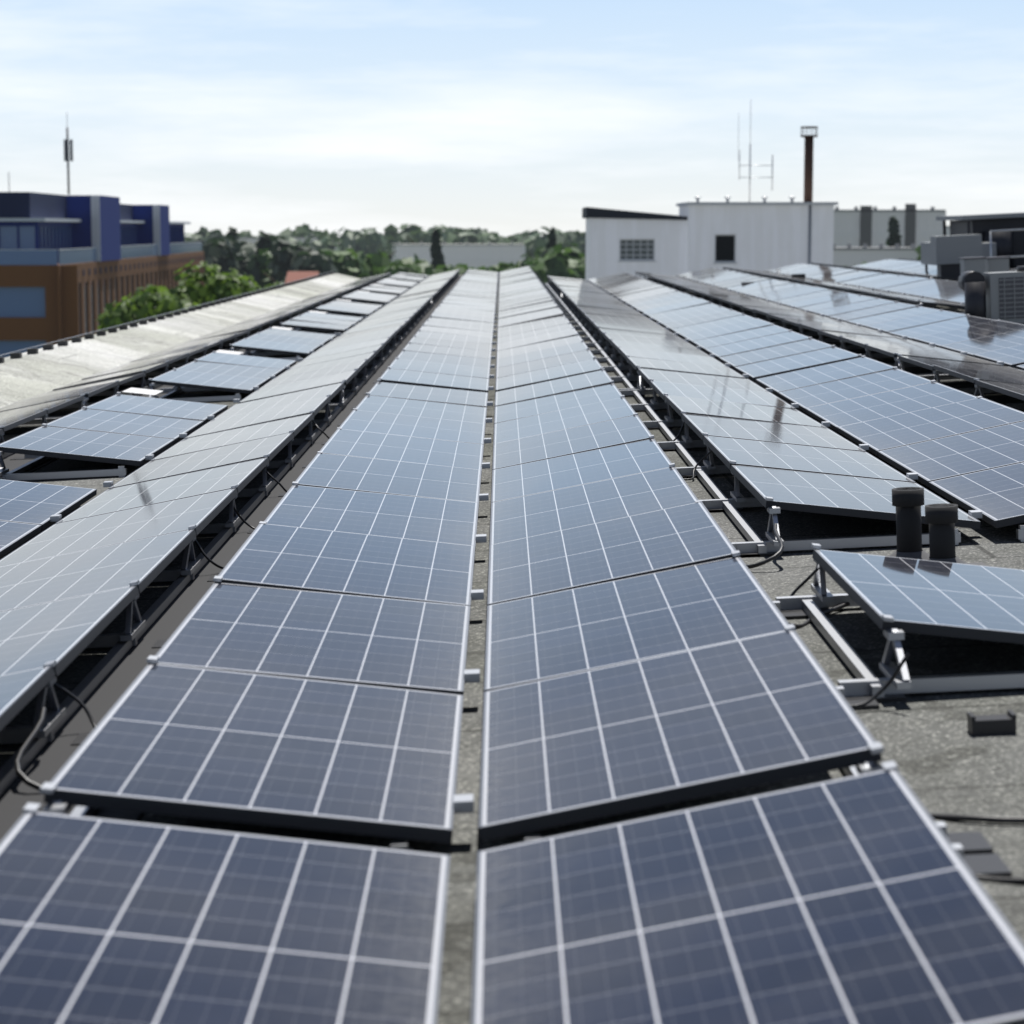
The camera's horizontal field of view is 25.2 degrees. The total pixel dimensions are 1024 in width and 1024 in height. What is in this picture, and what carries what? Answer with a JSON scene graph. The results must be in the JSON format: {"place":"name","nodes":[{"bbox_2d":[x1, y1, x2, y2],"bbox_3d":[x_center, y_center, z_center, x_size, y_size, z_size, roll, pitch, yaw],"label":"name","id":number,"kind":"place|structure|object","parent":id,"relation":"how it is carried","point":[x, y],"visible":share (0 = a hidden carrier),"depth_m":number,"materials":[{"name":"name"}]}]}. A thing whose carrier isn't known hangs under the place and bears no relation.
{"place":"outdoors","nodes":[
{"label":"outdoors","id":0,"kind":"place"},
{"bbox_2d":[95,260,283,330],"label":"street trees","id":1,"kind":"object","parent":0,"point":[151,300],"visible":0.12,"depth_m":128.36,"materials":[{"name":"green plant"}]},
{"bbox_2d":[239,236,317,247],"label":"block","id":2,"kind":"structure","parent":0,"point":[252,240],"depth_m":694.81,"materials":[{"name":"white glass"}]},
{"bbox_2d":[285,271,319,283],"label":"red roof house","id":3,"kind":"structure","parent":0,"point":[295,276],"depth_m":266.25,"materials":[{"name":"tile"}]},
{"bbox_2d":[184,224,585,262],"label":"trees","id":4,"kind":"object","parent":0,"point":[373,242],"visible":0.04,"depth_m":643.58,"materials":[{"name":"green plant"}]},
{"bbox_2d":[391,242,524,269],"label":"building","id":5,"kind":"structure","parent":0,"point":[476,256],"depth_m":516.83,"materials":[{"name":"grey concrete"}]},
{"bbox_2d":[0,269,1023,1023],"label":"flat roof","id":6,"kind":"structure","parent":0,"point":[940,757],"depth_m":8.04,"materials":[{"name":"concrete"}]},
{"bbox_2d":[14,707,46,790],"bbox_3d":[-1.259,0.689,6.779,0.371,0.219,0.516,-3,7,0],"label":"cable","id":7,"kind":"object","parent":6,"relation":"on","point":[23,777],"visible":0.26,"depth_m":6.69,"materials":[{"name":"black rubber"}]},
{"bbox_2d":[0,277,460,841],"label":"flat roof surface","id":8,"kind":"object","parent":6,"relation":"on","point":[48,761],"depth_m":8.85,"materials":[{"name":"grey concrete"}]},
{"bbox_2d":[0,258,1023,876],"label":"mounting rack","id":9,"kind":"object","parent":6,"relation":"on","point":[974,850],"visible":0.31,"depth_m":10.52,"materials":[{"name":"silver metal"}]},
{"bbox_2d":[53,682,96,728],"bbox_3d":[-1.290,0.603,7.288,0.386,0.204,0.113,1,7,5],"label":"cable","id":10,"kind":"object","parent":9,"relation":"on","point":[75,698],"visible":0.41,"depth_m":7.33,"materials":[{"name":"black rubber"}]},
{"bbox_2d":[0,273,390,434],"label":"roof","id":11,"kind":"structure","parent":9,"relation":"on","point":[15,414],"depth_m":25.71,"materials":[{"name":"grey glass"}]},
{"bbox_2d":[0,274,400,468],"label":"wind deflector plates","id":12,"kind":"object","parent":9,"relation":"attached to","point":[129,391],"visible":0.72,"depth_m":21.20,"materials":[{"name":"grey metal"}]},
{"bbox_2d":[194,540,223,568],"bbox_3d":[-1.304,0.180,10.715,0.382,0.203,0.107,2,7,13],"label":"cable","id":13,"kind":"object","parent":9,"relation":"attached to","point":[206,556],"visible":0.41,"depth_m":10.70,"materials":[{"name":"black rubber"}]},
{"bbox_2d":[233,506,255,529],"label":"cable","id":14,"kind":"object","parent":9,"relation":"on","point":[243,520],"visible":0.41,"depth_m":12.19,"materials":[{"name":"black rubber"}]},
{"bbox_2d":[0,269,497,1023],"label":"solar panels","id":15,"kind":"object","parent":9,"relation":"on","point":[306,669],"depth_m":5.97,"materials":[{"name":"blue glass"}]},
{"bbox_2d":[262,469,286,492],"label":"cable","id":16,"kind":"object","parent":9,"relation":"on","point":[274,479],"visible":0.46,"depth_m":13.81,"materials":[{"name":"black rubber"}]},
{"bbox_2d":[312,420,329,438],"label":"cable","id":17,"kind":"object","parent":9,"relation":"attached to","point":[320,429],"visible":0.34,"depth_m":17.30,"materials":[{"name":"black rubber"}]},
{"bbox_2d":[0,269,1023,730],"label":"solar panels","id":18,"kind":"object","parent":9,"relation":"on","point":[68,593],"depth_m":13.92,"materials":[{"name":"blue glass"}]},
{"bbox_2d":[0,272,1023,643],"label":"solar panels","id":19,"kind":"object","parent":9,"relation":"on","point":[784,455],"depth_m":14.67,"materials":[{"name":"blue glass"}]},
{"bbox_2d":[471,266,1023,1023],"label":"solar panels","id":20,"kind":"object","parent":9,"relation":"on","point":[643,650],"depth_m":5.57,"materials":[{"name":"blue glass"}]},
{"bbox_2d":[790,568,818,595],"bbox_3d":[1.033,0.278,9.029,0.389,0.194,0.086,-3,7,0],"label":"cable","id":21,"kind":"object","parent":9,"relation":"on","point":[804,581],"visible":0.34,"depth_m":9.05,"materials":[{"name":"black rubber"}]},
{"bbox_2d":[635,272,1023,400],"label":"solar panels","id":22,"kind":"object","parent":9,"relation":"on","point":[1002,379],"depth_m":23.45,"materials":[{"name":"blue glass"}]},
{"bbox_2d":[723,267,964,307],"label":"solar panels","id":23,"kind":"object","parent":9,"relation":"on","point":[907,298],"depth_m":39.14,"materials":[{"name":"blue glass"}]},
{"bbox_2d":[675,268,1023,370],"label":"solar panels","id":24,"kind":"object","parent":9,"relation":"on","point":[991,340],"depth_m":29.27,"materials":[{"name":"blue glass"}]},
{"bbox_2d":[764,263,964,303],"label":"solar panels","id":25,"kind":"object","parent":9,"relation":"on","point":[948,290],"depth_m":44.23,"materials":[{"name":"blue glass"}]},
{"bbox_2d":[811,263,957,280],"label":"solar panels","id":26,"kind":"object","parent":9,"relation":"on","point":[911,274],"depth_m":48.74,"materials":[{"name":"blue glass"}]},
{"bbox_2d":[852,259,1016,275],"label":"solar panels","id":27,"kind":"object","parent":9,"relation":"on","point":[908,266],"depth_m":55.48,"materials":[{"name":"blue glass"}]},
{"bbox_2d":[899,259,1016,268],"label":"solar panel","id":28,"kind":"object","parent":9,"relation":"on","point":[920,260],"depth_m":58.48,"materials":[{"name":"blue glass"}]},
{"bbox_2d":[673,422,684,440],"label":"cable","id":29,"kind":"object","parent":6,"relation":"on","point":[680,431],"visible":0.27,"depth_m":15.62,"materials":[{"name":"black rubber"}]},
{"bbox_2d":[683,450,711,480],"bbox_3d":[1.011,-0.288,13.646,0.382,0.184,0.190,-1,7,-7],"label":"cable","id":30,"kind":"object","parent":6,"relation":"on","point":[701,460],"visible":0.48,"depth_m":13.69,"materials":[{"name":"black rubber"}]},
{"bbox_2d":[582,202,837,281],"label":"penthouse building","id":31,"kind":"structure","parent":6,"relation":"on","point":[697,236],"depth_m":95.49,"materials":[{"name":"white metal"}]},
{"bbox_2d":[694,106,794,201],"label":"antenna mast","id":32,"kind":"object","parent":31,"relation":"on","point":[764,198],"visible":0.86,"depth_m":96.93,"materials":[{"name":"silver metal"}]},
{"bbox_2d":[746,523,783,568],"bbox_3d":[1.079,0.131,10.296,0.310,0.180,0.592,-3,8,-25],"label":"cable","id":33,"kind":"object","parent":6,"relation":"on","point":[774,556],"visible":0.45,"depth_m":10.03,"materials":[{"name":"black rubber"}]},
{"bbox_2d":[800,126,817,263],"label":"chimney pipe","id":34,"kind":"object","parent":6,"relation":"on","point":[808,165],"visible":0.91,"depth_m":95.81,"materials":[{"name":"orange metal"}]},
{"bbox_2d":[788,602,849,628],"bbox_3d":[1.215,0.324,8.794,0.771,0.192,0.236,-4,8,-29],"label":"cable","id":35,"kind":"object","parent":6,"relation":"on","point":[825,612],"visible":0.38,"depth_m":8.84,"materials":[{"name":"black rubber"}]},
{"bbox_2d":[740,272,1016,735],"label":"roof junction boxes","id":36,"kind":"object","parent":6,"relation":"on","point":[991,724],"visible":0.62,"depth_m":6.72,"materials":[{"name":"black plastic"}]},
{"bbox_2d":[850,652,909,707],"bbox_3d":[1.041,0.513,7.133,0.390,0.194,0.094,-3,7,0],"label":"cable","id":37,"kind":"object","parent":6,"relation":"on","point":[889,682],"visible":0.45,"depth_m":7.12,"materials":[{"name":"black rubber"}]},
{"bbox_2d":[890,487,986,565],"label":"vent pipes","id":38,"kind":"object","parent":6,"relation":"on","point":[941,519],"visible":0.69,"depth_m":9.86,"materials":[{"name":"plastic"}]},
{"bbox_2d":[921,212,1023,324],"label":"rooftop hvac equipment","id":39,"kind":"object","parent":6,"relation":"on","point":[992,287],"visible":0.92,"depth_m":44.93,"materials":[{"name":"grey paint"}]},
{"bbox_2d":[929,813,1023,823],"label":"cable","id":40,"kind":"object","parent":6,"relation":"on","point":[981,818],"visible":0.36,"depth_m":5.76,"materials":[{"name":"black rubber"}]},
{"bbox_2d":[974,874,1023,884],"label":"cable","id":41,"kind":"object","parent":6,"relation":"on","point":[1014,880],"visible":0.25,"depth_m":5.25,"materials":[{"name":"black rubber"}]},
{"bbox_2d":[989,229,1023,257],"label":"metal frame","id":42,"kind":"object","parent":6,"relation":"on","point":[990,231],"visible":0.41,"depth_m":42.92,"materials":[{"name":"grey paint"}]},
{"bbox_2d":[0,0,1023,236],"label":"sky","id":43,"kind":"structure","parent":0,"point":[507,118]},
{"bbox_2d":[946,226,949,235],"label":"apartment block","id":44,"kind":"structure","parent":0,"point":[947,230],"depth_m":417.28,"materials":[{"name":"grey glass"}]},
{"label":"ground","id":45,"kind":"structure","parent":0,"visible":0},
{"bbox_2d":[0,127,204,357],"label":"office building","id":46,"kind":"structure","parent":45,"relation":"on","point":[71,265],"depth_m":181.23,"materials":[{"name":"blue glass"}]},
{"bbox_2d":[186,227,337,293],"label":"park trees","id":47,"kind":"object","parent":45,"relation":"on","point":[229,251],"visible":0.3,"depth_m":318.72,"materials":[{"name":"green plant"}]},
{"bbox_2d":[245,242,585,289],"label":"tree line","id":48,"kind":"object","parent":45,"relation":"on","point":[557,261],"visible":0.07,"depth_m":337.44,"materials":[{"name":"green plant"}]},
{"bbox_2d":[429,216,902,268],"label":"conifer trees","id":49,"kind":"object","parent":45,"relation":"on","point":[438,257],"visible":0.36,"depth_m":436.62,"materials":[{"name":"green plant"}]},
{"bbox_2d":[833,244,918,267],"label":"building","id":50,"kind":"structure","parent":45,"relation":"on","point":[849,255],"depth_m":298.38,"materials":[{"name":"white concrete"}]},
{"bbox_2d":[846,245,920,268],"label":"dark trees","id":51,"kind":"object","parent":45,"relation":"on","point":[918,249],"visible":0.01,"depth_m":292.96,"materials":[{"name":"green plant"}]},
{"bbox_2d":[833,204,945,246],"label":"building","id":52,"kind":"structure","parent":45,"relation":"on","point":[867,225],"depth_m":357.52,"materials":[{"name":"grey concrete"}]}
]}

